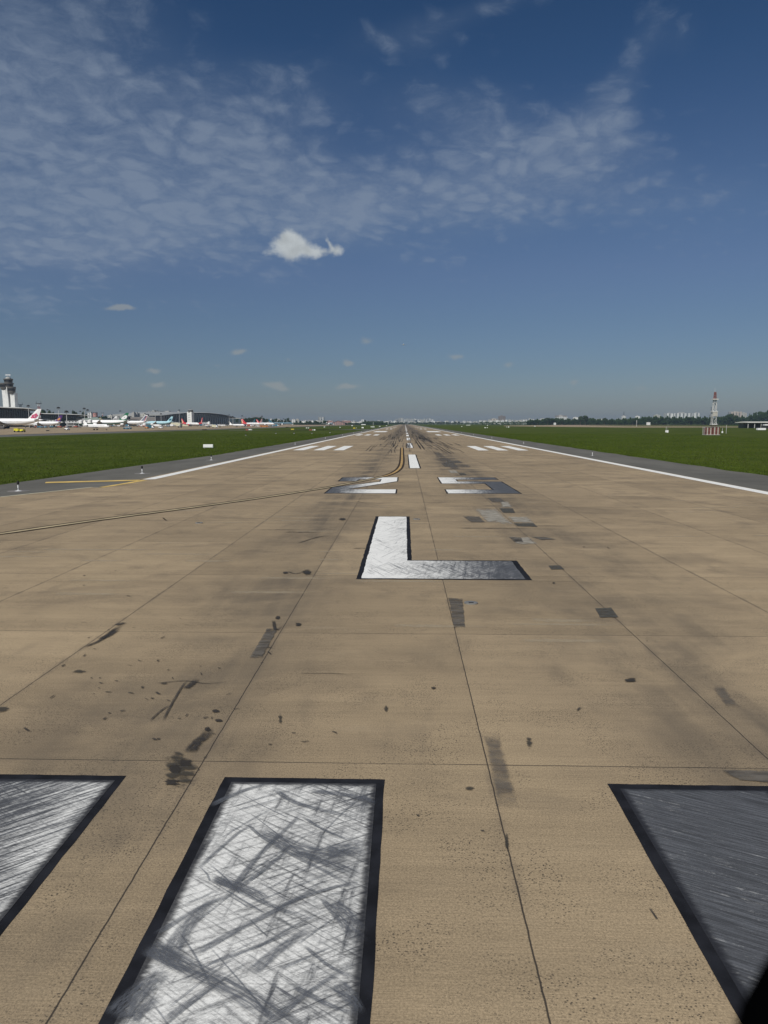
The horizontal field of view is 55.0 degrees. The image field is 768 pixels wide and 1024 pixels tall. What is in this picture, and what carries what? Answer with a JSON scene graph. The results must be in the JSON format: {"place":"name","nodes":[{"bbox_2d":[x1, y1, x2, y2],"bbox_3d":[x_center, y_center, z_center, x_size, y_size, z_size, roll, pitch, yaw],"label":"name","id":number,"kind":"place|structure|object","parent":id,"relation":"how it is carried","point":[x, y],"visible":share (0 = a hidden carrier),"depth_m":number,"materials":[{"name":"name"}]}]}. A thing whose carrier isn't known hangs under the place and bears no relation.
{"place":"outdoors","nodes":[
{"label":"outdoors","id":0,"kind":"place"},
{"bbox_2d":[0,407,35,426],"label":"terminal building","id":1,"kind":"structure","parent":0,"point":[12,412],"depth_m":985.00,"materials":[{"name":"glass"}]},
{"bbox_2d":[0,377,17,406],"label":"control tower","id":2,"kind":"structure","parent":1,"relation":"on","point":[9,395],"depth_m":1078.59,"materials":[{"name":"paint"}]},
{"bbox_2d":[65,420,82,424],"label":"boarding bridge","id":3,"kind":"structure","parent":0,"point":[78,422],"depth_m":934.52,"materials":[{"name":"white metal"}]},
{"bbox_2d":[130,416,165,425],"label":"cargo building","id":4,"kind":"structure","parent":0,"point":[150,418],"depth_m":1422.87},
{"bbox_2d":[171,422,181,425],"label":"shed","id":5,"kind":"structure","parent":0,"point":[176,423],"depth_m":1301.67,"materials":[{"name":"beige metal"}]},
{"bbox_2d":[187,409,193,425],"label":"old control tower","id":6,"kind":"structure","parent":0,"point":[190,415],"depth_m":1480.04,"materials":[{"name":"white concrete"}]},
{"bbox_2d":[0,424,767,484],"bbox_3d":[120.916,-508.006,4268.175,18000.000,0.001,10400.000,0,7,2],"label":"ground","id":7,"kind":"structure","parent":0,"point":[734,431],"depth_m":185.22,"materials":[{"name":"green plant"}]},
{"bbox_2d":[0,425,332,434],"bbox_3d":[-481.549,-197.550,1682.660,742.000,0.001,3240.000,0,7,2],"label":"apron","id":8,"kind":"object","parent":7,"relation":"on","point":[31,430],"depth_m":550.28,"materials":[{"name":"concrete"}]},
{"bbox_2d":[0,409,46,428],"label":"airliner","id":9,"kind":"object","parent":8,"relation":"on","point":[32,418],"visible":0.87,"depth_m":642.58,"materials":[{"name":"white metal"}]},
{"bbox_2d":[25,415,62,427],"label":"airliner","id":10,"kind":"object","parent":8,"relation":"on","point":[43,423],"visible":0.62,"depth_m":793.32,"materials":[{"name":"white metal"}]},
{"bbox_2d":[30,413,88,425],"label":"terminal building","id":11,"kind":"structure","parent":8,"relation":"on","point":[55,416],"depth_m":1121.18,"materials":[{"name":"grey glass"}]},
{"bbox_2d":[80,419,108,429],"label":"business jet","id":12,"kind":"object","parent":8,"relation":"on","point":[106,426],"visible":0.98,"depth_m":500.94,"materials":[{"name":"white metal"}]},
{"bbox_2d":[85,418,110,419],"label":"hall","id":13,"kind":"structure","parent":8,"relation":"on","point":[98,418],"depth_m":1154.31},
{"bbox_2d":[76,413,132,426],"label":"airliner","id":14,"kind":"object","parent":8,"relation":"on","point":[123,418],"visible":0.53,"depth_m":991.25,"materials":[{"name":"white metal"}]},
{"bbox_2d":[113,415,148,424],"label":"airliner","id":15,"kind":"object","parent":8,"relation":"on","point":[143,420],"visible":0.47,"depth_m":1110.76,"materials":[{"name":"white metal"}]},
{"bbox_2d":[142,417,172,424],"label":"airliner","id":16,"kind":"object","parent":8,"relation":"on","point":[169,420],"visible":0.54,"depth_m":1236.12,"materials":[{"name":"blue metal"}]},
{"bbox_2d":[112,412,235,424],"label":"terminal building","id":17,"kind":"structure","parent":8,"relation":"on","point":[214,418],"depth_m":1824.78,"materials":[{"name":"grey glass"}]},
{"bbox_2d":[180,419,198,425],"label":"airliner","id":18,"kind":"object","parent":8,"relation":"on","point":[189,424],"visible":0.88,"depth_m":1148.53,"materials":[{"name":"white metal"}]},
{"bbox_2d":[229,422,244,425],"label":"business jet","id":19,"kind":"object","parent":8,"relation":"on","point":[236,424],"visible":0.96,"depth_m":900.11,"materials":[{"name":"white metal"}]},
{"bbox_2d":[229,418,249,423],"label":"terminal wing","id":20,"kind":"structure","parent":8,"relation":"on","point":[232,421],"depth_m":1997.09,"materials":[{"name":"grey metal"}]},
{"bbox_2d":[241,419,259,424],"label":"airliner","id":21,"kind":"object","parent":8,"relation":"on","point":[249,423],"visible":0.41,"depth_m":1294.07,"materials":[{"name":"white metal"}]},
{"bbox_2d":[256,419,273,424],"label":"airliner","id":22,"kind":"object","parent":8,"relation":"on","point":[264,423],"visible":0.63,"depth_m":1464.28,"materials":[{"name":"white metal"}]},
{"bbox_2d":[268,419,292,424],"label":"airliner","id":23,"kind":"object","parent":8,"relation":"on","point":[281,423],"visible":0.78,"depth_m":1689.44,"materials":[{"name":"blue metal"}]},
{"bbox_2d":[333,421,345,424],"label":"hangar","id":24,"kind":"structure","parent":8,"relation":"on","point":[338,422],"depth_m":2338.14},
{"bbox_2d":[0,425,343,436],"bbox_3d":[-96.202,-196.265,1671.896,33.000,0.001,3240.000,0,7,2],"label":"parallel taxiway","id":25,"kind":"structure","parent":7,"relation":"on","point":[14,435],"depth_m":367.08,"materials":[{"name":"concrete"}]},
{"bbox_2d":[203,444,212,447],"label":"airfield sign","id":26,"kind":"object","parent":7,"relation":"on","point":[207,445],"visible":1,"depth_m":133.94,"materials":[{"name":"white metal"}]},
{"bbox_2d":[232,429,367,430],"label":"exit taxiway","id":27,"kind":"structure","parent":7,"relation":"on","point":[333,429],"depth_m":550.53,"materials":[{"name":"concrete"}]},
{"bbox_2d":[0,424,767,1023],"bbox_3d":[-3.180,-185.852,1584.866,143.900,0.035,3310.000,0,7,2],"label":"runway","id":28,"kind":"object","parent":7,"relation":"on","point":[300,734],"visible":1,"depth_m":10.39,"materials":[{"name":"concrete"}]},
{"bbox_2d":[464,601,477,604],"bbox_3d":[2.164,2.252,18.378,0.340,0.045,0.340,0,7,2],"label":"inset light","id":29,"kind":"object","parent":28,"relation":"on","point":[470,602],"visible":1,"depth_m":18.27,"materials":[{"name":"metal"}]},
{"bbox_2d":[0,424,767,496],"bbox_3d":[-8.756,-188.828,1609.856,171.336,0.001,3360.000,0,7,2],"label":"runway shoulder","id":30,"kind":"object","parent":7,"relation":"on","point":[752,481],"visible":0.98,"depth_m":71.91},
{"bbox_2d":[7,481,29,491],"bbox_3d":[-24.276,-1.734,48.920,1.375,0.702,1.375,0,7,2],"label":"runway edge light","id":31,"kind":"object","parent":30,"relation":"on","point":[18,490],"visible":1,"depth_m":48.87,"materials":[{"name":"white metal"}]},
{"bbox_2d":[293,421,525,424],"bbox_3d":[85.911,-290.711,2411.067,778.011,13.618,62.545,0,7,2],"label":"shrubs","id":32,"kind":"object","parent":7,"relation":"on","point":[481,423],"visible":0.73,"depth_m":2393.70,"materials":[{"name":"green plant"}]},
{"bbox_2d":[388,422,478,423],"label":"shrubs","id":33,"kind":"object","parent":7,"relation":"on","point":[439,423],"visible":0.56,"depth_m":3681.59,"materials":[{"name":"green plant"}]},
{"bbox_2d":[498,415,505,420],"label":"tower block","id":34,"kind":"structure","parent":7,"relation":"on","point":[501,417],"depth_m":3853.49,"materials":[{"name":"grey concrete"}]},
{"bbox_2d":[526,418,616,424],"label":"woods","id":35,"kind":"object","parent":7,"relation":"on","point":[567,421],"visible":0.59,"depth_m":2225.44,"materials":[{"name":"green plant"}]},
{"bbox_2d":[583,415,588,424],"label":"tall tree","id":36,"kind":"object","parent":7,"relation":"on","point":[585,418],"visible":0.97,"depth_m":2190.80,"materials":[{"name":"green plant"}]},
{"bbox_2d":[517,425,708,427],"bbox_3d":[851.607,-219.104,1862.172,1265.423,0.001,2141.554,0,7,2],"label":"crossing taxiway","id":37,"kind":"structure","parent":7,"relation":"on","point":[604,426],"depth_m":1093.19,"materials":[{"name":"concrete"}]},
{"bbox_2d":[663,413,672,417],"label":"tower block","id":38,"kind":"structure","parent":7,"relation":"on","point":[670,415],"depth_m":3434.94,"materials":[{"name":"white concrete"}]},
{"bbox_2d":[673,412,691,417],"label":"tower block","id":39,"kind":"structure","parent":7,"relation":"on","point":[681,414],"depth_m":3413.44,"materials":[{"name":"white concrete"}]},
{"bbox_2d":[617,410,767,424],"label":"woods","id":40,"kind":"object","parent":7,"relation":"on","point":[679,420],"visible":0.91,"depth_m":2118.94,"materials":[{"name":"green plant"}]},
{"bbox_2d":[693,412,699,418],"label":"tower block","id":41,"kind":"structure","parent":7,"relation":"on","point":[695,414],"depth_m":3431.47,"materials":[{"name":"white concrete"}]},
{"bbox_2d":[703,427,712,434],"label":"equipment cabin","id":42,"kind":"object","parent":7,"relation":"on","point":[707,430],"visible":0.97,"depth_m":288.25,"materials":[{"name":"white metal"}]},
{"bbox_2d":[710,392,718,426],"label":"radio mast","id":43,"kind":"object","parent":7,"relation":"on","point":[715,402],"visible":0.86,"depth_m":290.88,"materials":[{"name":"white metal"}]},
{"bbox_2d":[712,427,719,434],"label":"equipment cabin","id":44,"kind":"object","parent":7,"relation":"on","point":[715,430],"visible":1,"depth_m":288.20,"materials":[{"name":"metal"}]},
{"bbox_2d":[731,411,741,416],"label":"tower block","id":45,"kind":"structure","parent":7,"relation":"on","point":[736,413],"depth_m":3621.14,"materials":[{"name":"white concrete"}]},
{"bbox_2d":[735,422,767,427],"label":"open shed","id":46,"kind":"structure","parent":7,"relation":"on","point":[749,424],"depth_m":720.95,"materials":[{"name":"white metal"}]},
{"bbox_2d":[756,424,767,429],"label":"maintenance rig","id":47,"kind":"object","parent":7,"relation":"on","point":[764,426],"visible":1,"depth_m":473.49,"materials":[{"name":"metal"}]},
{"bbox_2d":[0,0,767,422],"label":"sky","id":48,"kind":"structure","parent":0,"point":[236,208],"materials":[{"name":"blue"}]},
{"bbox_2d":[475,433,767,475],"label":"grass","id":49,"kind":"structure","parent":0,"point":[536,440],"depth_m":143.44,"materials":[{"name":"green plant"}]},
{"bbox_2d":[736,957,767,1023],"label":"window frame","id":50,"kind":"object","parent":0,"point":[754,1007],"visible":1,"depth_m":0.24,"materials":[{"name":"black"}]}
]}

